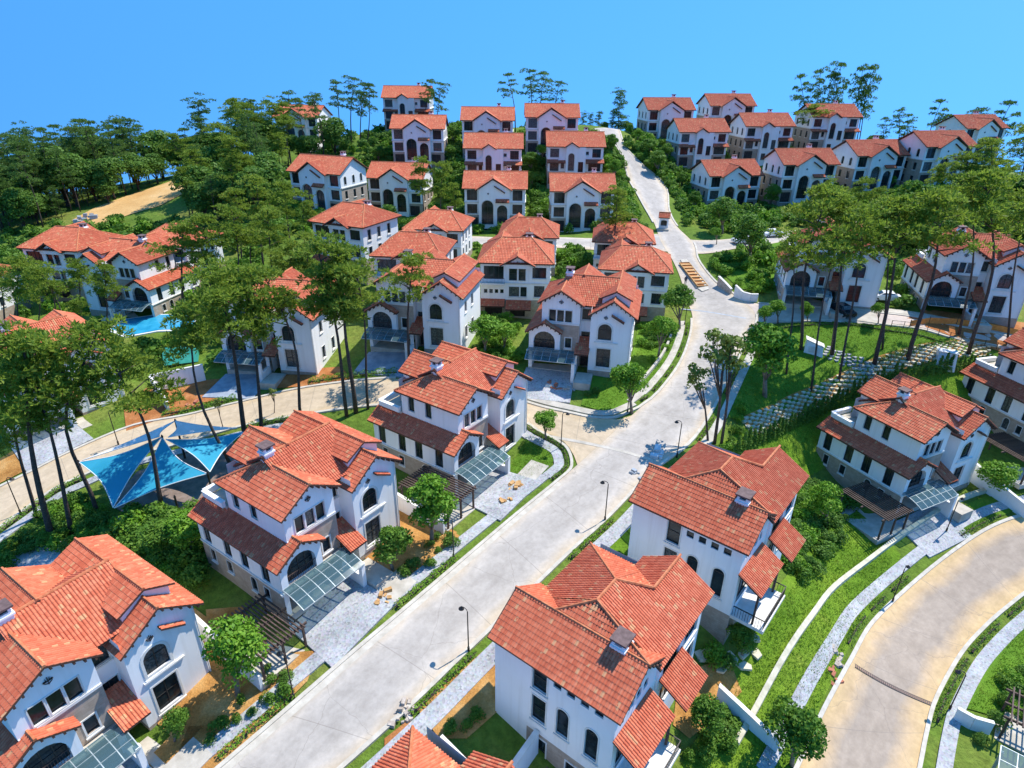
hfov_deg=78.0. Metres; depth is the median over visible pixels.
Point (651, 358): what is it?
shrub
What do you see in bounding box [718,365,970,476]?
grass bank
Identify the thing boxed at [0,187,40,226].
broadleaf tree
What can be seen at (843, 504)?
shrub
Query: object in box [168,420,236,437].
shade sail
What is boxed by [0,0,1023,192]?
sky
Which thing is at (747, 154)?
window
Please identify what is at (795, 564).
shrub
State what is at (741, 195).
window
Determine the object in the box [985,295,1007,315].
window
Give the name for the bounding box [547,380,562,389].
brick heap
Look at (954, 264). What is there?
window
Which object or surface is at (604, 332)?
window
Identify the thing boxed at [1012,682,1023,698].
shrub
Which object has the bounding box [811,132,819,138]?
window
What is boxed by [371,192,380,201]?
window
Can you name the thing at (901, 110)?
pine tree
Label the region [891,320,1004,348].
railing
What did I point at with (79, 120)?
pine tree
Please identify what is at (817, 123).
window
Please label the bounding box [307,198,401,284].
villa
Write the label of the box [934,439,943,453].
window
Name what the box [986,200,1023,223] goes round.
broadleaf tree
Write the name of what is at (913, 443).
villa
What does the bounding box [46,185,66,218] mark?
conifer
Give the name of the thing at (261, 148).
pine tree
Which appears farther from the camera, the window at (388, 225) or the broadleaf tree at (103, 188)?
the broadleaf tree at (103, 188)
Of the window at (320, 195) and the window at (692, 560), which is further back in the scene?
the window at (320, 195)
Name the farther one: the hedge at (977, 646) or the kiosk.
the kiosk
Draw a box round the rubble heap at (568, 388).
[563,383,574,390]
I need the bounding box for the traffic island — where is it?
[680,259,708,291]
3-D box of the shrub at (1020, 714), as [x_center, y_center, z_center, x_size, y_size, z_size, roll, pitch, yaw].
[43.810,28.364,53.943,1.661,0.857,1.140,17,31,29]
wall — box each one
[149,376,168,410]
[150,364,205,388]
[195,614,263,691]
[397,492,444,533]
[440,729,539,767]
[639,334,671,383]
[716,683,778,751]
[717,276,732,293]
[733,285,758,301]
[736,484,1012,744]
[953,707,994,734]
[970,463,1023,517]
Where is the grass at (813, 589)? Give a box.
[510,322,1023,767]
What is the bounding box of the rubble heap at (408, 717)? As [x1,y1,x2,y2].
[387,696,416,728]
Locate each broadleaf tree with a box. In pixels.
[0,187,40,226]
[2,176,41,217]
[21,190,50,224]
[23,145,87,206]
[39,152,94,206]
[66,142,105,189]
[67,158,98,201]
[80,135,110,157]
[88,156,127,199]
[91,177,118,202]
[116,152,153,189]
[129,129,178,178]
[138,518,173,553]
[144,153,168,183]
[158,705,190,741]
[162,508,200,549]
[169,147,184,166]
[169,164,212,201]
[176,135,203,148]
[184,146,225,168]
[185,187,218,213]
[187,171,228,219]
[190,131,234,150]
[198,613,269,696]
[201,178,238,219]
[207,161,231,202]
[228,166,280,203]
[235,150,287,203]
[242,120,289,152]
[285,134,310,154]
[296,135,324,154]
[312,117,351,153]
[372,145,383,160]
[372,525,414,570]
[381,204,400,221]
[403,473,458,541]
[444,144,455,156]
[447,127,459,140]
[467,314,503,350]
[495,321,517,350]
[522,152,539,167]
[528,171,537,183]
[533,409,557,440]
[535,144,545,158]
[575,251,591,266]
[600,121,610,127]
[606,134,618,150]
[608,159,621,173]
[609,361,648,413]
[620,120,633,130]
[634,128,642,139]
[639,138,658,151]
[645,316,680,356]
[647,150,666,168]
[659,143,673,162]
[659,283,695,328]
[676,173,687,185]
[688,191,701,204]
[689,692,727,736]
[706,196,738,233]
[710,227,721,243]
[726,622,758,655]
[732,213,767,256]
[740,320,799,397]
[757,305,773,323]
[762,695,830,767]
[763,183,781,204]
[769,299,785,323]
[800,301,814,321]
[807,480,843,527]
[866,135,884,138]
[870,302,884,322]
[888,180,941,214]
[890,176,897,187]
[936,214,964,228]
[965,225,986,232]
[975,459,1022,491]
[984,212,1017,236]
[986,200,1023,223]
[1012,177,1023,191]
[1012,230,1023,244]
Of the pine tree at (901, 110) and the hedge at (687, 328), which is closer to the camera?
the hedge at (687, 328)
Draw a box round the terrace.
[11,546,61,566]
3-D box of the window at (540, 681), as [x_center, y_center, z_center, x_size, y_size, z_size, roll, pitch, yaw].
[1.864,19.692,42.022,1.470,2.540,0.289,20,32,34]
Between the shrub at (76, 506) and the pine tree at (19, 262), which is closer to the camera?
the shrub at (76, 506)
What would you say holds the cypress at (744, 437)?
on the grass bank at (792, 446)
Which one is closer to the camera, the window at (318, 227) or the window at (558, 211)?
the window at (318, 227)
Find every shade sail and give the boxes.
[79,437,161,507]
[82,421,174,460]
[114,438,205,508]
[166,432,243,471]
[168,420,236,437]
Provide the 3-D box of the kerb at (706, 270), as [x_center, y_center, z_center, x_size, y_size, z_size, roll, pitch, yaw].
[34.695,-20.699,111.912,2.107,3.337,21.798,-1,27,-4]
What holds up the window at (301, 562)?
in the villa at (296, 512)
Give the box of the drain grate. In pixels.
[855,664,931,704]
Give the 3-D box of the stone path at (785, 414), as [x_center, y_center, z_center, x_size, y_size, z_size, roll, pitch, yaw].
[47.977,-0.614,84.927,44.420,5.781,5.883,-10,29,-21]
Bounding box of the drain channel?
[684,309,745,318]
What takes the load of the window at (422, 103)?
in the villa at (401, 99)
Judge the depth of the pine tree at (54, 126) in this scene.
177.24 m
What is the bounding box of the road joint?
[552,435,650,460]
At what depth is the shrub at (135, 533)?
59.79 m
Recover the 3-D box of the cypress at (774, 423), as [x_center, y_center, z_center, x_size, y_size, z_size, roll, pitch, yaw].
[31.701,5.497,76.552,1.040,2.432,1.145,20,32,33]
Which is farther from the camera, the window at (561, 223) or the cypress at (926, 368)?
the window at (561, 223)
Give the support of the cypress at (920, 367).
on the grass bank at (792, 446)
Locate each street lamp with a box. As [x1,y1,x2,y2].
[6,477,21,514]
[108,411,118,444]
[276,651,294,698]
[445,517,454,556]
[458,606,469,651]
[560,412,569,448]
[600,481,608,519]
[675,420,681,457]
[892,565,910,601]
[945,497,964,531]
[948,670,965,709]
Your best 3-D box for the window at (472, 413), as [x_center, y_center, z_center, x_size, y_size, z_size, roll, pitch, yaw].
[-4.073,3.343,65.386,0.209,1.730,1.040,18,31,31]
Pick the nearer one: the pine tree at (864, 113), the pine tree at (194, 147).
the pine tree at (194, 147)
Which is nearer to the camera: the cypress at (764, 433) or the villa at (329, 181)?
the cypress at (764, 433)
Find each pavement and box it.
[0,422,283,541]
[203,474,548,758]
[361,466,671,767]
[522,430,563,478]
[527,398,636,415]
[627,321,684,402]
[701,351,755,443]
[756,495,1023,767]
[809,300,1012,334]
[936,610,1023,767]
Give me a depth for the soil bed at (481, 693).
47.14 m
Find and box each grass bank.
[680,511,900,767]
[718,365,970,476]
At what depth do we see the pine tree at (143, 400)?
57.21 m
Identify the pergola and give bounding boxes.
[217,593,306,688]
[398,465,476,530]
[840,481,913,544]
[986,432,1023,488]
[994,687,1023,754]
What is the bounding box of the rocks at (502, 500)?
[499,496,513,503]
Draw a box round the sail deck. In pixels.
[110,442,233,511]
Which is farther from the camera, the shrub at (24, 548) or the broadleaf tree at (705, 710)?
the shrub at (24, 548)
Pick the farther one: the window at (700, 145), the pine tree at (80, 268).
the window at (700, 145)
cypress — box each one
[734,435,742,453]
[740,431,747,452]
[743,426,753,449]
[752,429,757,447]
[756,424,762,445]
[761,428,766,443]
[765,424,771,440]
[770,420,777,438]
[773,417,781,436]
[778,417,785,434]
[783,418,788,432]
[787,412,793,430]
[792,413,796,428]
[794,411,800,427]
[800,402,806,425]
[802,404,811,422]
[809,398,816,420]
[815,399,820,418]
[818,395,825,416]
[822,395,829,413]
[828,394,834,410]
[832,387,840,408]
[838,389,844,406]
[843,388,849,403]
[848,380,855,400]
[854,378,861,397]
[881,366,886,377]
[885,371,890,379]
[890,362,899,379]
[897,363,904,374]
[909,362,917,377]
[915,362,923,377]
[922,360,930,376]
[929,359,936,375]
[934,355,943,374]
[940,352,949,373]
[947,355,955,373]
[955,355,964,371]
[961,356,967,368]
[967,354,973,365]
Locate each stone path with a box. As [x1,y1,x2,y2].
[741,340,990,432]
[823,346,873,375]
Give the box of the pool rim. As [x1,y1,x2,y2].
[110,314,195,337]
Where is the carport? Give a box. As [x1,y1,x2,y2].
[991,745,1023,767]
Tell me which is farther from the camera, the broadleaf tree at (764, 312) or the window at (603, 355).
the broadleaf tree at (764, 312)
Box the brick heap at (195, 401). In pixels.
[185,399,199,407]
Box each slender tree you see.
[213,399,222,426]
[268,388,276,412]
[686,362,711,440]
[698,328,734,443]
[718,333,747,445]
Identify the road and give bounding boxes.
[0,379,629,523]
[232,128,755,767]
[472,221,856,253]
[744,301,1006,345]
[799,517,1023,767]
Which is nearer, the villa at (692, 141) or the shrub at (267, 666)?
the shrub at (267, 666)
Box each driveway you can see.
[11,424,92,471]
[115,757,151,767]
[202,374,259,399]
[289,577,396,666]
[353,352,405,377]
[456,469,539,521]
[524,367,572,403]
[779,308,877,324]
[896,506,971,557]
[920,309,1006,350]
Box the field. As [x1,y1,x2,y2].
[71,181,183,224]
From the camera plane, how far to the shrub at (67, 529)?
62.76 m
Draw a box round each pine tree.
[0,132,15,173]
[0,254,47,315]
[0,265,16,319]
[0,313,143,509]
[0,319,88,535]
[0,337,105,534]
[0,361,47,518]
[3,141,41,219]
[3,182,22,225]
[4,150,43,226]
[5,257,40,319]
[15,260,60,309]
[21,265,82,310]
[32,127,60,195]
[32,141,61,210]
[40,183,56,215]
[42,137,66,200]
[44,148,74,210]
[46,124,70,191]
[54,345,186,502]
[60,257,104,316]
[61,167,80,211]
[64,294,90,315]
[68,118,93,135]
[72,118,97,157]
[75,127,106,159]
[76,120,104,156]
[76,178,91,205]
[85,260,130,321]
[93,129,131,194]
[99,124,122,179]
[104,138,123,187]
[112,139,132,188]
[114,118,144,184]
[130,124,149,179]
[131,142,150,183]
[144,218,204,322]
[156,132,193,162]
[158,274,250,462]
[165,165,190,214]
[169,166,195,213]
[171,148,211,168]
[173,212,230,288]
[177,127,201,150]
[181,257,285,431]
[184,146,212,170]
[189,115,217,142]
[195,174,221,225]
[201,121,232,159]
[204,262,294,426]
[206,203,272,270]
[214,135,254,204]
[215,151,243,221]
[217,97,246,157]
[217,108,234,133]
[217,187,250,258]
[221,103,244,151]
[225,120,249,151]
[225,220,273,263]
[229,130,248,151]
[231,102,271,147]
[232,112,246,153]
[234,173,273,266]
[234,204,292,277]
[235,112,271,152]
[235,153,255,199]
[236,120,257,159]
[238,263,320,410]
[239,121,273,160]
[240,98,263,118]
[248,138,276,157]
[257,100,273,120]
[258,95,292,166]
[261,180,307,258]
[263,131,286,165]
[264,239,310,271]
[269,114,304,163]
[269,132,290,179]
[274,100,299,158]
[276,90,295,103]
[283,194,317,245]
[285,97,310,137]
[285,231,324,272]
[288,228,371,416]
[301,244,395,413]
[304,93,334,154]
[322,243,401,409]
[326,79,349,146]
[338,75,366,142]
[349,82,377,139]
[356,82,378,143]
[374,251,434,358]
[407,155,436,211]
[418,79,438,113]
[426,81,451,113]
[429,160,453,208]
[446,182,464,210]
[497,72,518,131]
[518,68,541,102]
[527,71,553,102]
[543,80,568,102]
[594,184,637,234]
[768,226,816,373]
[781,182,868,349]
[790,74,808,106]
[791,103,833,123]
[796,196,895,355]
[802,223,868,391]
[804,66,832,102]
[804,87,819,102]
[807,175,839,196]
[820,61,854,102]
[821,71,847,103]
[825,203,896,380]
[843,186,852,200]
[846,176,879,221]
[847,63,869,106]
[847,193,947,364]
[851,64,881,138]
[853,72,874,138]
[867,186,894,216]
[868,195,925,349]
[875,116,894,138]
[887,186,1000,360]
[891,107,910,137]
[898,113,917,135]
[913,192,928,202]
[924,155,965,184]
[927,99,949,129]
[931,166,1023,354]
[940,183,1010,335]
[943,150,992,185]
[966,107,992,113]
[969,137,1016,178]
[994,99,1022,135]
[995,163,1023,200]
[995,188,1023,344]
[998,124,1023,190]
[1007,189,1023,201]
[1015,160,1023,173]
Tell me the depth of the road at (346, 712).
57.74 m
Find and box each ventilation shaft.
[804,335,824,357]
[936,347,959,371]
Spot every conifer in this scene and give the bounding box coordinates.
[0,132,44,193]
[0,140,7,167]
[0,160,17,177]
[0,164,26,226]
[4,120,52,204]
[4,134,49,211]
[12,156,62,215]
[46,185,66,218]
[55,133,84,193]
[56,123,89,197]
[100,114,136,183]
[113,125,140,180]
[153,151,168,180]
[180,91,215,138]
[303,91,322,103]
[578,111,586,124]
[588,114,594,124]
[593,111,603,126]
[607,111,618,128]
[609,87,629,128]
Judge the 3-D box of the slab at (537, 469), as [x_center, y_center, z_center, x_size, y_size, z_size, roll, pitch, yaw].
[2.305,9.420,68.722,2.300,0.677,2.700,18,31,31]
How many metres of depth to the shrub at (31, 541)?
61.95 m
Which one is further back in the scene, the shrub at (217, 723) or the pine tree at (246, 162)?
the pine tree at (246, 162)
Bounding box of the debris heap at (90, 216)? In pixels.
[73,213,97,222]
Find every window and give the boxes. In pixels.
[0,296,6,307]
[23,743,73,767]
[24,698,51,728]
[26,251,43,261]
[43,686,69,715]
[45,254,55,265]
[52,270,60,279]
[53,255,61,265]
[61,290,71,297]
[61,674,85,703]
[64,254,74,262]
[78,360,93,377]
[80,711,104,740]
[86,382,106,408]
[91,646,113,670]
[96,294,108,309]
[102,673,120,690]
[118,267,125,277]
[123,268,130,278]
[123,289,130,299]
[128,268,135,278]
[134,288,147,301]
[140,641,175,682]
[150,668,186,716]
[156,287,162,300]
[162,303,167,311]
[165,255,170,265]
[174,249,184,258]
[204,528,211,542]
[210,547,218,564]
[224,541,231,555]
[226,335,246,351]
[226,559,234,575]
[231,494,240,510]
[241,553,249,568]
[248,504,258,521]
[250,576,259,594]
[256,340,263,351]
[261,566,270,582]
[263,585,272,601]
[280,325,297,343]
[283,348,300,369]
[287,126,295,135]
[287,550,316,584]
[292,172,298,182]
[293,512,306,535]
[298,130,304,137]
[302,183,314,207]
[304,506,316,528]
[308,118,315,126]
[314,500,326,521]
[315,225,329,236]
[317,190,325,209]
[318,320,323,334]
[321,534,333,556]
[322,344,326,359]
[329,175,338,186]
[331,190,339,200]
[331,335,335,350]
[332,229,339,239]
[332,487,338,499]
[336,510,340,519]
[339,230,345,240]
[350,230,360,241]
[353,249,360,258]
[360,485,380,517]
[364,512,381,550]
[367,229,372,241]
[370,179,379,188]
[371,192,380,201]
[372,312,391,328]
[377,225,381,238]
[377,259,395,271]
[379,426,385,442]
[382,188,394,205]
[384,290,391,302]
[385,100,392,107]
[386,112,392,118]
[387,222,391,234]
[391,291,398,302]
[394,130,402,138]
[394,142,403,150]
[395,154,404,161]
[397,194,406,211]
[398,291,405,303]
[398,454,405,467]
[399,103,405,113]
[399,435,405,450]
[401,317,406,329]
[406,138,417,160]
[407,397,414,412]
[410,206,419,215]
[412,194,420,202]
[415,441,422,458]
[420,100,427,107]
[420,143,428,159]
[424,403,431,419]
[428,302,443,322]
[429,326,443,347]
[432,154,440,162]
[433,130,440,138]
[433,143,441,151]
[435,450,442,467]
[447,234,457,243]
[453,249,457,257]
[458,442,473,468]
[463,411,469,428]
[464,121,472,130]
[464,299,467,313]
[467,150,476,159]
[467,190,476,199]
[467,204,476,213]
[468,165,476,169]
[470,408,476,425]
[472,217,477,223]
[476,403,482,420]
[479,436,483,449]
[481,200,493,224]
[484,266,503,278]
[485,155,491,169]
[485,307,501,314]
[496,164,500,169]
[497,205,506,222]
[502,122,509,130]
[504,397,516,422]
[504,421,515,451]
[508,286,519,297]
[509,269,516,280]
[510,151,518,159]
[510,311,524,315]
[511,166,518,170]
[512,205,521,214]
[513,190,522,200]
[518,269,525,280]
[520,287,526,297]
[528,118,536,127]
[528,131,536,139]
[528,143,536,152]
[529,668,548,699]
[529,691,546,730]
[532,268,545,279]
[533,286,544,298]
[533,331,554,348]
[538,737,546,758]
[540,127,550,145]
[548,309,556,321]
[550,149,558,157]
[550,163,558,170]
[553,207,563,217]
[553,221,563,231]
[553,707,569,744]
[554,192,564,202]
[556,309,564,322]
[563,337,571,349]
[564,310,572,322]
[564,759,576,767]
[567,119,575,127]
[567,153,574,171]
[568,203,581,228]
[577,162,582,172]
[580,727,599,767]
[581,308,590,321]
[581,331,589,336]
[584,208,594,227]
[588,164,599,170]
[592,149,600,157]
[594,347,611,369]
[595,323,612,343]
[597,244,609,254]
[599,208,609,217]
[601,193,610,203]
[613,748,622,767]
[637,276,644,287]
[649,123,656,130]
[650,111,657,119]
[650,276,664,287]
[650,293,661,305]
[658,686,668,701]
[660,119,670,138]
[660,220,666,226]
[661,643,680,675]
[662,545,678,555]
[663,520,682,548]
[678,157,687,166]
[680,148,687,154]
[681,134,689,142]
[683,619,697,648]
[684,111,691,117]
[685,554,698,572]
[686,638,693,655]
[687,531,693,537]
[696,138,703,155]
[699,536,705,543]
[705,146,710,154]
[709,191,718,199]
[709,567,725,601]
[711,177,720,186]
[711,542,718,549]
[712,107,719,114]
[713,148,723,154]
[717,134,725,142]
[723,114,731,134]
[724,186,735,207]
[724,548,731,555]
[734,578,746,604]
[737,191,744,203]
[743,151,751,158]
[745,107,752,111]
[745,142,752,148]
[747,128,755,136]
[747,190,755,198]
[750,176,758,185]
[761,132,769,148]
[768,512,783,541]
[768,543,774,552]
[770,140,775,149]
[778,142,788,147]
[779,192,789,202]
[782,128,790,136]
[782,180,791,189]
[784,166,794,175]
[784,497,794,518]
[790,271,809,286]
[795,175,809,198]
[809,180,819,197]
[810,142,817,147]
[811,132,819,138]
[813,119,821,126]
[816,276,825,287]
[822,453,828,466]
[823,434,832,450]
[825,166,833,175]
[828,122,836,138]
[836,131,841,140]
[837,463,845,476]
[843,132,854,138]
[843,446,853,462]
[844,284,862,304]
[849,119,856,126]
[850,263,867,280]
[854,171,863,180]
[857,157,867,166]
[861,456,871,473]
[862,415,872,431]
[868,166,881,189]
[880,171,889,187]
[880,425,891,441]
[882,468,894,486]
[893,170,899,179]
[896,156,903,165]
[907,471,924,490]
[919,175,928,184]
[921,162,931,171]
[922,443,931,457]
[926,148,935,157]
[928,441,937,455]
[930,281,950,296]
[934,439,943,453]
[936,157,949,179]
[949,261,959,272]
[949,464,965,487]
[956,286,967,297]
[957,262,967,273]
[957,440,973,462]
[964,262,975,273]
[966,378,974,393]
[967,130,973,137]
[979,405,985,414]
[980,261,989,272]
[984,387,995,403]
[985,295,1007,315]
[993,273,1014,290]
[997,129,1003,137]
[999,417,1009,431]
[1001,396,1012,412]
[1005,360,1016,375]
[1012,425,1022,436]
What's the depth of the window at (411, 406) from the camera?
66.86 m
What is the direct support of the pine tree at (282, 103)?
on the ground at (496, 735)
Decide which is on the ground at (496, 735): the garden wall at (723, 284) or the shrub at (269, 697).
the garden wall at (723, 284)
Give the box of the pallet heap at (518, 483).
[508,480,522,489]
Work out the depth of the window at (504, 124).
162.20 m
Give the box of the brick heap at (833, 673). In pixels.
[828,665,843,685]
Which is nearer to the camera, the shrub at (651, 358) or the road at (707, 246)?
the shrub at (651, 358)
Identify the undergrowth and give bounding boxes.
[0,120,955,364]
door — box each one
[421,332,423,344]
[580,356,587,364]
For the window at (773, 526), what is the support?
in the villa at (718, 518)
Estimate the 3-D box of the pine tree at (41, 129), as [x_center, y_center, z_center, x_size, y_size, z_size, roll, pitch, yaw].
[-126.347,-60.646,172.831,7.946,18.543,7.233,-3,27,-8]
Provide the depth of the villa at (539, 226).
110.65 m
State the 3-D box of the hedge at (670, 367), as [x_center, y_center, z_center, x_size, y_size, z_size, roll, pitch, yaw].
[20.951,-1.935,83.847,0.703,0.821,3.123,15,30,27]
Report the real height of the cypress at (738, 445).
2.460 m
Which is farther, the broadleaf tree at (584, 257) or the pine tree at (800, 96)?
the pine tree at (800, 96)
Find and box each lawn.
[510,440,553,473]
[581,321,677,409]
[610,527,630,554]
[713,242,781,292]
[728,323,997,422]
[954,494,1018,532]
[967,630,1023,715]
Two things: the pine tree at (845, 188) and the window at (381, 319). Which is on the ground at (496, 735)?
the pine tree at (845, 188)
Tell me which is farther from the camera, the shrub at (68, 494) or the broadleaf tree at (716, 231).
the broadleaf tree at (716, 231)
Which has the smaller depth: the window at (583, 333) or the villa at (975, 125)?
the window at (583, 333)
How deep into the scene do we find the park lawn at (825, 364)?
87.01 m
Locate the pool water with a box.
[112,314,193,334]
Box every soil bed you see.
[0,451,21,482]
[124,379,219,430]
[148,607,313,767]
[157,608,255,750]
[277,367,349,387]
[366,510,456,574]
[384,722,467,758]
[418,651,495,737]
[673,662,741,737]
[909,310,1023,329]
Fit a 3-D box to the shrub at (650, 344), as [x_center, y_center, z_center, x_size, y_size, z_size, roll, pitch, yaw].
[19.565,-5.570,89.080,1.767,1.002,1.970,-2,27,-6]
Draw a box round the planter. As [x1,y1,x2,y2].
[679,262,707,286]
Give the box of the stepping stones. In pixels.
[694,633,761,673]
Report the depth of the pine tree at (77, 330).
56.13 m
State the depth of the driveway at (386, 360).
84.79 m
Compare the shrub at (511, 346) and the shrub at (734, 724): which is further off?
the shrub at (511, 346)
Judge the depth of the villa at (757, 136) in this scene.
166.07 m
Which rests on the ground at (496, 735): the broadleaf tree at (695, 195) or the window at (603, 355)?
the broadleaf tree at (695, 195)
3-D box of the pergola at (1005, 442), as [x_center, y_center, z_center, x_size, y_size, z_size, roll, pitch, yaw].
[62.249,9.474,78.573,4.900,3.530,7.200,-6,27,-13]
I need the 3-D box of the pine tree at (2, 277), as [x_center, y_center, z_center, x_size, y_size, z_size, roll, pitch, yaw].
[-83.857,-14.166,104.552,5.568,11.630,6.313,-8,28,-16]
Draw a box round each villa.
[0,264,31,319]
[0,309,124,444]
[0,534,210,767]
[16,221,124,301]
[76,232,200,322]
[147,223,224,285]
[187,409,402,624]
[214,267,343,389]
[272,103,332,148]
[286,151,368,209]
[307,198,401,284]
[361,247,484,359]
[366,158,434,216]
[367,341,532,495]
[369,225,456,289]
[372,725,514,767]
[381,83,434,131]
[389,111,448,168]
[402,205,474,257]
[460,103,514,158]
[462,166,527,229]
[463,128,523,170]
[477,230,554,318]
[487,542,714,767]
[498,213,559,275]
[524,100,580,157]
[524,263,642,390]
[544,127,605,188]
[547,168,615,232]
[591,218,655,271]
[597,239,673,321]
[628,441,808,644]
[636,94,696,139]
[665,114,731,168]
[689,154,764,210]
[696,90,757,137]
[727,109,796,165]
[758,144,840,206]
[774,217,892,318]
[791,100,863,148]
[816,372,997,522]
[832,135,910,191]
[898,126,976,186]
[900,225,1023,333]
[933,111,1009,165]
[959,327,1023,441]
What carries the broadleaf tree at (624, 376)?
on the ground at (496, 735)
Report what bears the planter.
on the traffic island
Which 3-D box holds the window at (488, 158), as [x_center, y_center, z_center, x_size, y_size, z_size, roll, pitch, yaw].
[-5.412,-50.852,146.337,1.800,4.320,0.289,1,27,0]
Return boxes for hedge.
[0,475,81,532]
[161,394,235,416]
[216,688,295,758]
[246,415,288,427]
[308,367,396,383]
[394,554,457,607]
[408,649,477,714]
[527,425,569,479]
[571,516,615,557]
[654,377,663,389]
[664,363,674,375]
[678,340,685,355]
[684,322,689,333]
[698,415,716,439]
[724,373,737,393]
[775,321,956,348]
[845,612,868,645]
[869,594,887,612]
[879,338,957,362]
[891,574,910,590]
[934,656,971,722]
[961,511,1004,537]
[970,620,1001,653]
[1007,598,1023,616]
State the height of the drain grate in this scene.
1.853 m
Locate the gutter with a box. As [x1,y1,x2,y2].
[222,482,560,767]
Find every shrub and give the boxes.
[0,539,19,555]
[0,549,19,558]
[0,552,19,565]
[0,558,14,569]
[6,535,21,545]
[14,543,35,556]
[15,525,40,543]
[19,523,34,535]
[27,528,39,538]
[27,537,39,547]
[31,505,50,521]
[34,535,49,551]
[36,520,61,534]
[36,530,55,541]
[41,504,62,522]
[45,533,62,551]
[46,498,62,506]
[49,519,70,536]
[50,508,70,522]
[57,525,72,538]
[57,538,73,553]
[61,491,77,505]
[66,531,82,542]
[67,491,90,509]
[71,502,84,512]
[71,510,85,519]
[71,516,88,532]
[72,513,88,523]
[74,526,83,532]
[75,517,93,528]
[78,526,95,537]
[82,500,99,510]
[83,526,96,534]
[84,507,101,518]
[88,511,112,528]
[89,503,108,512]
[92,522,109,534]
[97,525,122,538]
[108,516,122,532]
[113,509,148,537]
[115,535,142,555]
[120,502,148,516]
[121,520,143,538]
[128,524,147,550]
[133,541,155,555]
[140,514,158,525]
[142,501,169,518]
[145,548,170,571]
[152,506,178,523]
[155,560,172,573]
[160,540,189,564]
[162,506,181,516]
[166,545,211,572]
[166,560,185,581]
[179,561,210,589]
[180,497,200,511]
[190,537,204,552]
[202,731,216,746]
[207,714,230,732]
[231,712,241,724]
[236,693,246,705]
[246,705,257,716]
[257,690,275,705]
[260,662,271,674]
[262,672,276,685]
[275,680,294,699]
[277,668,294,683]
[396,564,411,576]
[404,557,420,570]
[423,558,436,566]
[424,540,435,548]
[434,531,440,540]
[435,546,442,552]
[441,536,460,547]
[443,530,454,537]
[443,717,457,735]
[459,718,472,732]
[468,705,485,723]
[470,344,483,350]
[478,341,488,347]
[487,348,498,353]
[488,337,499,346]
[489,352,503,357]
[492,313,502,319]
[494,344,504,352]
[497,333,515,342]
[498,318,507,323]
[499,311,514,321]
[500,339,512,347]
[503,344,516,355]
[505,347,524,360]
[511,322,521,332]
[583,390,592,395]
[592,387,600,392]
[635,337,648,346]
[636,321,644,328]
[645,340,656,348]
[646,355,655,362]
[647,335,657,339]
[661,343,670,349]
[681,747,695,763]
[695,746,716,767]
[700,638,728,670]
[700,731,723,751]
[708,257,719,265]
[709,251,725,262]
[711,262,720,270]
[715,718,737,742]
[718,442,732,450]
[718,733,738,756]
[719,267,728,274]
[720,264,734,272]
[720,707,732,719]
[721,649,738,671]
[722,715,742,735]
[727,436,736,440]
[727,440,737,452]
[728,263,738,268]
[729,424,744,434]
[733,281,743,286]
[733,414,743,423]
[734,251,744,260]
[734,402,749,413]
[735,277,745,281]
[740,260,751,270]
[744,270,757,279]
[744,283,755,290]
[753,249,762,261]
[754,273,766,281]
[754,286,765,292]
[755,268,771,274]
[755,277,773,288]
[780,554,788,563]
[781,556,802,573]
[790,518,801,526]
[790,520,802,530]
[792,507,805,519]
[792,508,812,521]
[793,526,813,546]
[794,498,812,511]
[795,493,805,503]
[795,566,814,584]
[797,488,809,496]
[797,554,805,565]
[798,517,811,526]
[799,522,809,531]
[799,553,815,565]
[801,543,809,551]
[802,484,811,492]
[802,563,812,571]
[803,526,820,545]
[804,515,823,527]
[806,507,822,519]
[807,478,820,483]
[807,560,827,575]
[809,522,822,538]
[811,545,831,560]
[817,537,838,557]
[818,511,836,527]
[818,527,838,542]
[821,511,837,528]
[828,515,845,528]
[834,528,850,546]
[836,493,849,507]
[838,513,849,521]
[840,500,845,509]
[844,493,858,510]
[972,731,992,747]
[986,709,1013,732]
[993,690,1016,710]
[994,672,1016,690]
[1000,663,1023,683]
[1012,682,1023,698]
[1013,664,1023,676]
[1014,710,1022,720]
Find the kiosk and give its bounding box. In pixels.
[657,212,670,230]
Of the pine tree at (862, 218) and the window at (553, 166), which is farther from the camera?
the window at (553, 166)
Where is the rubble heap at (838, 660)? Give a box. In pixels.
[832,644,843,667]
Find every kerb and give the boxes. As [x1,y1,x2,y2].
[0,376,395,486]
[0,403,378,527]
[214,480,557,767]
[337,414,710,767]
[527,400,639,418]
[527,422,572,480]
[616,146,653,222]
[618,129,677,226]
[638,318,692,406]
[694,243,733,293]
[709,313,757,414]
[758,302,1010,336]
[766,319,1002,348]
[794,514,1021,767]
[917,591,1023,767]
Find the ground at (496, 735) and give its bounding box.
[0,125,1023,767]
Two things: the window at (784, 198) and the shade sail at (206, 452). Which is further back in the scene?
the window at (784, 198)
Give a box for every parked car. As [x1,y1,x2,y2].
[731,236,748,243]
[764,228,782,237]
[830,302,856,316]
[876,290,900,301]
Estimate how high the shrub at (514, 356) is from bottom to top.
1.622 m
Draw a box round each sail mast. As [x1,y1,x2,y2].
[173,495,178,507]
[174,419,185,458]
[206,471,213,492]
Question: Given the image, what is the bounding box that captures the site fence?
[909,316,1018,333]

